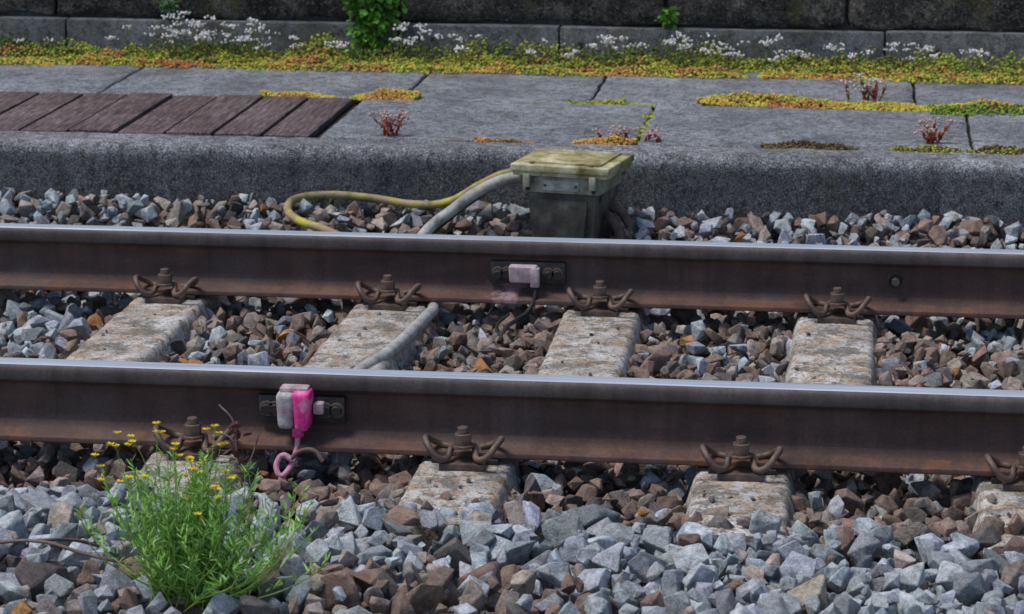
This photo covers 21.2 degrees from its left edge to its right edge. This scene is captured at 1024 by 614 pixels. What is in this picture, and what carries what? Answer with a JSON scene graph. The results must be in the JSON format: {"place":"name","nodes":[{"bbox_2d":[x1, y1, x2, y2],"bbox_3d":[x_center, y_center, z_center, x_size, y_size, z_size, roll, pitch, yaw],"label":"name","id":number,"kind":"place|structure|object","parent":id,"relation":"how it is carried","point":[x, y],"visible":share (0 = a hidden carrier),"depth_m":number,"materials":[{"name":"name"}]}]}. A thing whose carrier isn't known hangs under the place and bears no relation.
{"place":"outdoors","nodes":[
{"label":"outdoors","id":0,"kind":"place"},
{"bbox_2d":[0,440,35,477],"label":"railway sleeper","id":1,"kind":"object","parent":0,"point":[4,444],"visible":0.01,"depth_m":6.42,"materials":[{"name":"grey concrete"}]},
{"bbox_2d":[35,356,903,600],"bbox_3d":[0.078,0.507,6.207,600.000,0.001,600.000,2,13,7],"label":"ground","id":2,"kind":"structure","parent":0,"point":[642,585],"depth_m":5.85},
{"bbox_2d":[0,54,1023,242],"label":"station platform","id":3,"kind":"structure","parent":2,"relation":"on","point":[172,135],"depth_m":8.48,"materials":[{"name":"concrete"}]},
{"bbox_2d":[259,87,421,100],"bbox_3d":[-0.581,-0.724,9.281,0.549,0.042,0.120,2,13,7],"label":"stonecrop patch","id":4,"kind":"object","parent":3,"relation":"on","point":[392,94],"visible":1,"depth_m":9.24,"materials":[{"name":"yellow plant"}]},
{"bbox_2d":[365,107,409,135],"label":"red stonecrop","id":5,"kind":"object","parent":3,"relation":"on","point":[387,124],"visible":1,"depth_m":8.51,"materials":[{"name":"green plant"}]},
{"bbox_2d":[0,30,1023,84],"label":"moss strip","id":6,"kind":"object","parent":3,"relation":"on","point":[319,55],"visible":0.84,"depth_m":10.00,"materials":[{"name":"green plant"}]},
{"bbox_2d":[14,37,53,56],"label":"flowering stonecrop","id":7,"kind":"object","parent":6,"relation":"on","point":[19,41],"visible":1,"depth_m":10.20,"materials":[{"name":"white plant"}]},
{"bbox_2d":[105,20,215,58],"bbox_3d":[-1.296,-0.989,10.121,0.399,0.131,0.174,2,13,7],"label":"flowering stonecrop","id":8,"kind":"object","parent":6,"relation":"on","point":[168,36],"visible":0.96,"depth_m":10.11,"materials":[{"name":"white plant"}]},
{"bbox_2d":[149,11,216,59],"bbox_3d":[-1.195,-0.997,10.069,0.221,0.170,0.177,12,18,41],"label":"flowering stonecrop","id":9,"kind":"object","parent":6,"relation":"on","point":[196,37],"visible":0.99,"depth_m":10.08,"materials":[{"name":"white plant"}]},
{"bbox_2d":[201,15,269,59],"bbox_3d":[-1.012,-0.993,10.076,0.222,0.160,0.184,8,15,30],"label":"flowering stonecrop","id":10,"kind":"object","parent":6,"relation":"on","point":[260,29],"visible":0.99,"depth_m":10.07,"materials":[{"name":"white plant"}]},
{"bbox_2d":[238,31,303,60],"bbox_3d":[-0.892,-0.962,10.096,0.248,0.090,0.141,-6,15,-24],"label":"flowering stonecrop","id":11,"kind":"object","parent":6,"relation":"on","point":[294,45],"visible":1,"depth_m":10.07,"materials":[{"name":"white plant"}]},
{"bbox_2d":[324,41,348,59],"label":"flowering stonecrop","id":12,"kind":"object","parent":6,"relation":"on","point":[339,45],"visible":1,"depth_m":10.03,"materials":[{"name":"white plant"}]},
{"bbox_2d":[342,4,395,56],"bbox_3d":[-0.521,-1.002,10.141,0.185,0.257,0.128,7,15,28],"label":"ivy plant","id":13,"kind":"object","parent":6,"relation":"on","point":[363,39],"visible":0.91,"depth_m":10.12,"materials":[{"name":"green plant"}]},
{"bbox_2d":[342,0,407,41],"bbox_3d":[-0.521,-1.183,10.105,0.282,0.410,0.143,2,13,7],"label":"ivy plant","id":14,"kind":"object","parent":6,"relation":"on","point":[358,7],"visible":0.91,"depth_m":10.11,"materials":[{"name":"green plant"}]},
{"bbox_2d":[389,22,442,63],"bbox_3d":[-0.353,-0.965,10.004,0.198,0.138,0.166,12,18,42],"label":"flowering stonecrop","id":15,"kind":"object","parent":6,"relation":"on","point":[413,38],"visible":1,"depth_m":10.03,"materials":[{"name":"white plant"}]},
{"bbox_2d":[442,34,481,63],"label":"flowering stonecrop","id":16,"kind":"object","parent":6,"relation":"on","point":[457,46],"visible":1,"depth_m":9.94,"materials":[{"name":"white plant"}]},
{"bbox_2d":[526,38,579,66],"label":"flowering stonecrop","id":17,"kind":"object","parent":6,"relation":"on","point":[546,56],"visible":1,"depth_m":9.90,"materials":[{"name":"white plant"}]},
{"bbox_2d":[586,35,633,67],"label":"flowering stonecrop","id":18,"kind":"object","parent":6,"relation":"on","point":[608,43],"visible":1,"depth_m":9.89,"materials":[{"name":"white plant"}]},
{"bbox_2d":[630,31,692,67],"bbox_3d":[0.537,-0.937,9.894,0.238,0.134,0.170,2,13,7],"label":"flowering stonecrop","id":19,"kind":"object","parent":6,"relation":"on","point":[671,42],"visible":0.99,"depth_m":9.84,"materials":[{"name":"white plant"}]},
{"bbox_2d":[679,32,782,70],"bbox_3d":[0.786,-0.918,9.843,0.368,0.122,0.200,2,13,7],"label":"flowering stonecrop","id":20,"kind":"object","parent":6,"relation":"on","point":[727,48],"visible":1,"depth_m":9.84,"materials":[{"name":"white plant"}]},
{"bbox_2d":[759,41,813,70],"bbox_3d":[0.988,-0.898,9.814,0.236,0.096,0.139,10,17,37],"label":"flowering stonecrop","id":21,"kind":"object","parent":6,"relation":"on","point":[783,55],"visible":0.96,"depth_m":9.80,"materials":[{"name":"white plant"}]},
{"bbox_2d":[823,43,873,69],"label":"flowering stonecrop","id":22,"kind":"object","parent":6,"relation":"on","point":[851,56],"visible":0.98,"depth_m":9.81,"materials":[{"name":"white plant"}]},
{"bbox_2d":[883,42,938,68],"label":"flowering stonecrop","id":23,"kind":"object","parent":6,"relation":"on","point":[925,48],"visible":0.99,"depth_m":9.79,"materials":[{"name":"white plant"}]},
{"bbox_2d":[959,48,1023,75],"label":"flowering stonecrop","id":24,"kind":"object","parent":6,"relation":"on","point":[978,52],"visible":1,"depth_m":9.70,"materials":[{"name":"white plant"}]},
{"bbox_2d":[0,54,1023,85],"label":"moss strip","id":25,"kind":"object","parent":3,"relation":"on","point":[689,72],"visible":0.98,"depth_m":9.80,"materials":[{"name":"green plant"}]},
{"bbox_2d":[473,98,636,145],"bbox_3d":[0.181,-0.602,8.784,0.504,0.034,0.836,2,13,7],"label":"stonecrop patch","id":26,"kind":"object","parent":3,"relation":"on","point":[616,139],"visible":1,"depth_m":8.41,"materials":[{"name":"yellow plant"}]},
{"bbox_2d":[592,125,637,138],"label":"red stonecrop","id":27,"kind":"object","parent":26,"relation":"on","point":[621,132],"visible":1,"depth_m":8.44,"materials":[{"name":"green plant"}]},
{"bbox_2d":[262,96,1023,154],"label":"moss cushion","id":28,"kind":"object","parent":3,"relation":"on","point":[804,144],"visible":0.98,"depth_m":8.29,"materials":[{"name":"green plant"}]},
{"bbox_2d":[640,126,665,141],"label":"red stonecrop","id":29,"kind":"object","parent":3,"relation":"on","point":[650,133],"visible":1,"depth_m":8.41,"materials":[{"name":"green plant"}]},
{"bbox_2d":[696,91,1023,115],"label":"stonecrop patch","id":30,"kind":"object","parent":3,"relation":"on","point":[972,108],"visible":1,"depth_m":9.04,"materials":[{"name":"yellow plant"}]},
{"bbox_2d":[838,71,890,101],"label":"flowering stonecrop","id":31,"kind":"object","parent":30,"relation":"on","point":[874,92],"visible":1,"depth_m":9.10,"materials":[{"name":"white plant"}]},
{"bbox_2d":[914,117,962,143],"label":"red stonecrop","id":32,"kind":"object","parent":3,"relation":"on","point":[931,138],"visible":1,"depth_m":8.37,"materials":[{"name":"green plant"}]},
{"bbox_2d":[0,0,1023,55],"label":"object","id":33,"kind":"object","parent":2,"relation":"on","point":[762,25],"depth_m":10.16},
{"bbox_2d":[0,0,58,15],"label":"wall block","id":34,"kind":"structure","parent":33,"relation":"attached to","point":[46,7],"depth_m":10.37,"materials":[{"name":"grey stone"}]},
{"bbox_2d":[0,15,70,50],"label":"plinth block","id":35,"kind":"structure","parent":33,"relation":"attached to","point":[37,28],"depth_m":10.35,"materials":[{"name":"concrete"}]},
{"bbox_2d":[153,0,179,19],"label":"wall weed","id":36,"kind":"object","parent":33,"relation":"attached to","point":[167,9],"depth_m":10.26,"materials":[{"name":"green plant"}]},
{"bbox_2d":[59,0,400,19],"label":"wall block","id":37,"kind":"structure","parent":33,"relation":"attached to","point":[309,9],"depth_m":10.28,"materials":[{"name":"grey stone"}]},
{"bbox_2d":[67,16,399,56],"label":"plinth block","id":38,"kind":"structure","parent":33,"relation":"attached to","point":[92,31],"depth_m":10.27,"materials":[{"name":"grey stone"}]},
{"bbox_2d":[399,21,560,60],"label":"plinth block","id":39,"kind":"structure","parent":33,"relation":"attached to","point":[518,33],"depth_m":10.14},
{"bbox_2d":[402,0,663,24],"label":"wall block","id":40,"kind":"structure","parent":33,"relation":"attached to","point":[618,12],"depth_m":10.13,"materials":[{"name":"grey stone"}]},
{"bbox_2d":[560,24,883,64],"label":"plinth block","id":41,"kind":"structure","parent":33,"relation":"attached to","point":[812,41],"depth_m":10.02,"materials":[{"name":"grey stone"}]},
{"bbox_2d":[666,0,846,27],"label":"wall block","id":42,"kind":"structure","parent":33,"relation":"attached to","point":[719,13],"depth_m":10.02,"materials":[{"name":"grey stone"}]},
{"bbox_2d":[848,0,1023,29],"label":"wall block","id":43,"kind":"structure","parent":33,"relation":"attached to","point":[924,14],"depth_m":9.94,"materials":[{"name":"grey stone"}]},
{"bbox_2d":[885,29,1023,69],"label":"plinth block","id":44,"kind":"structure","parent":33,"relation":"attached to","point":[998,44],"depth_m":9.92,"materials":[{"name":"grey stone"}]},
{"bbox_2d":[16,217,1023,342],"bbox_3d":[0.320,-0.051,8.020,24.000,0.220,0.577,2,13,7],"label":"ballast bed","id":45,"kind":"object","parent":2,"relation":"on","point":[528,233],"depth_m":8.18,"materials":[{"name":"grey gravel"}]},
{"bbox_2d":[510,148,635,239],"bbox_3d":[0.197,-0.251,8.084,0.339,0.390,0.273,4,14,18],"label":"trackside junction box","id":46,"kind":"object","parent":45,"relation":"on","point":[572,193],"visible":0.84,"depth_m":7.98,"materials":[{"name":"paint"}]},
{"bbox_2d":[283,168,512,231],"bbox_3d":[-0.354,-0.291,8.069,0.740,0.220,0.392,5,14,18],"label":"earth cable","id":47,"kind":"object","parent":46,"relation":"attached to","point":[290,214],"visible":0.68,"depth_m":8.23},
{"bbox_2d":[352,172,522,368],"bbox_3d":[-0.328,-0.076,7.407,0.279,0.334,1.574,4,14,18],"label":"signal cable","id":48,"kind":"object","parent":46,"relation":"attached to","point":[412,331],"visible":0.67,"depth_m":7.96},
{"bbox_2d":[432,191,490,233],"bbox_3d":[-0.115,-0.295,8.075,0.326,0.199,0.335,2,13,7],"label":"signal cable","id":49,"kind":"object","parent":46,"relation":"attached to","point":[445,223],"visible":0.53,"depth_m":8.08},
{"bbox_2d":[0,187,1023,613],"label":"ballast gravel","id":50,"kind":"structure","parent":0,"point":[572,537],"depth_m":5.93,"materials":[{"name":"grey gravel"}]},
{"bbox_2d":[0,289,36,317],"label":"railway sleeper","id":51,"kind":"object","parent":50,"relation":"on","point":[8,294],"visible":0.05,"depth_m":7.85,"materials":[{"name":"grey concrete"}]},
{"bbox_2d":[0,538,131,565],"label":"dry twig","id":52,"kind":"object","parent":50,"relation":"on","point":[49,541],"visible":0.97,"depth_m":5.22,"materials":[{"name":"brown wood"}]},
{"bbox_2d":[66,268,230,362],"bbox_3d":[-0.998,0.076,7.413,0.300,0.255,1.572,2,13,7],"label":"railway sleeper","id":53,"kind":"object","parent":50,"relation":"on","point":[149,336],"visible":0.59,"depth_m":7.41,"materials":[{"name":"grey concrete"}]},
{"bbox_2d":[100,416,290,540],"bbox_3d":[-0.718,0.373,6.155,0.300,0.255,0.800,1,13,6],"label":"railway sleeper","id":54,"kind":"object","parent":50,"relation":"on","point":[192,428],"visible":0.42,"depth_m":6.12,"materials":[{"name":"grey concrete"}]},
{"bbox_2d":[74,421,330,611],"bbox_3d":[-0.577,0.381,5.088,0.513,0.342,0.345,2,13,7],"label":"yellow flowering weed","id":55,"kind":"object","parent":50,"relation":"on","point":[195,565],"visible":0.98,"depth_m":5.06,"materials":[{"name":"green plant"}]},
{"bbox_2d":[205,404,258,487],"bbox_3d":[-0.604,0.307,5.963,0.108,0.182,0.128,-5,14,-22],"label":"dry weed stalk","id":56,"kind":"object","parent":50,"relation":"on","point":[236,432],"visible":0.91,"depth_m":5.96,"materials":[{"name":"brown plant"}]},
{"bbox_2d":[303,274,444,467],"bbox_3d":[-0.377,0.094,7.336,0.300,0.255,1.572,2,13,8],"label":"railway sleeper","id":57,"kind":"object","parent":50,"relation":"on","point":[397,317],"visible":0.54,"depth_m":7.34,"materials":[{"name":"grey concrete"}]},
{"bbox_2d":[383,426,524,566],"bbox_3d":[-0.110,0.391,6.080,0.300,0.255,0.800,2,13,7],"label":"railway sleeper","id":58,"kind":"object","parent":50,"relation":"on","point":[493,480],"visible":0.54,"depth_m":6.02,"materials":[{"name":"grey concrete"}]},
{"bbox_2d":[0,357,1023,476],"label":"railway rail","id":59,"kind":"object","parent":58,"relation":"on","point":[898,429],"visible":0.97,"depth_m":6.12,"materials":[{"name":"brown metal"}]},
{"bbox_2d":[259,384,345,478],"bbox_3d":[-0.480,0.277,6.151,0.198,0.194,0.127,2,13,7],"label":"rail bond connector","id":60,"kind":"object","parent":59,"relation":"attached to","point":[298,409],"visible":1,"depth_m":6.14,"materials":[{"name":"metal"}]},
{"bbox_2d":[0,223,1023,318],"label":"railway rail","id":61,"kind":"object","parent":50,"relation":"on","point":[888,280],"visible":0.98,"depth_m":7.59,"materials":[{"name":"brown metal"}]},
{"bbox_2d":[490,260,565,343],"bbox_3d":[0.023,-0.014,7.441,0.210,0.152,0.361,2,13,7],"label":"rail bond connector","id":62,"kind":"object","parent":61,"relation":"attached to","point":[534,274],"visible":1,"depth_m":7.57,"materials":[{"name":"metal"}]},
{"bbox_2d":[538,280,652,467],"bbox_3d":[0.211,0.112,7.262,0.300,0.255,1.572,2,13,7],"label":"railway sleeper","id":63,"kind":"object","parent":50,"relation":"in","point":[576,348],"visible":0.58,"depth_m":7.25,"materials":[{"name":"grey concrete"}]},
{"bbox_2d":[683,435,799,603],"bbox_3d":[0.502,0.409,6.003,0.300,0.255,0.800,2,13,6],"label":"railway sleeper","id":64,"kind":"object","parent":50,"relation":"in","point":[768,488],"visible":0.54,"depth_m":5.94,"materials":[{"name":"grey concrete"}]},
{"bbox_2d":[783,287,881,488],"bbox_3d":[0.841,0.130,7.184,0.300,0.255,1.572,2,13,8],"label":"railway sleeper","id":65,"kind":"object","parent":50,"relation":"in","point":[843,344],"visible":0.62,"depth_m":7.17,"materials":[{"name":"grey concrete"}]},
{"bbox_2d":[964,446,1023,559],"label":"railway sleeper","id":66,"kind":"object","parent":50,"relation":"in","point":[1008,491],"visible":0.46,"depth_m":5.89,"materials":[{"name":"grey concrete"}]},
{"bbox_2d":[1013,319,1023,348],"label":"railway sleeper","id":67,"kind":"object","parent":50,"relation":"in","point":[1019,323],"visible":0.03,"depth_m":7.54,"materials":[{"name":"grey concrete"}]},
{"bbox_2d":[654,6,679,29],"bbox_3d":[0.569,-1.062,10.037,0.096,0.105,0.068,2,13,7],"label":"wall weed","id":68,"kind":"object","parent":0,"point":[664,19],"depth_m":10.03,"materials":[{"name":"green plant"}]}
]}

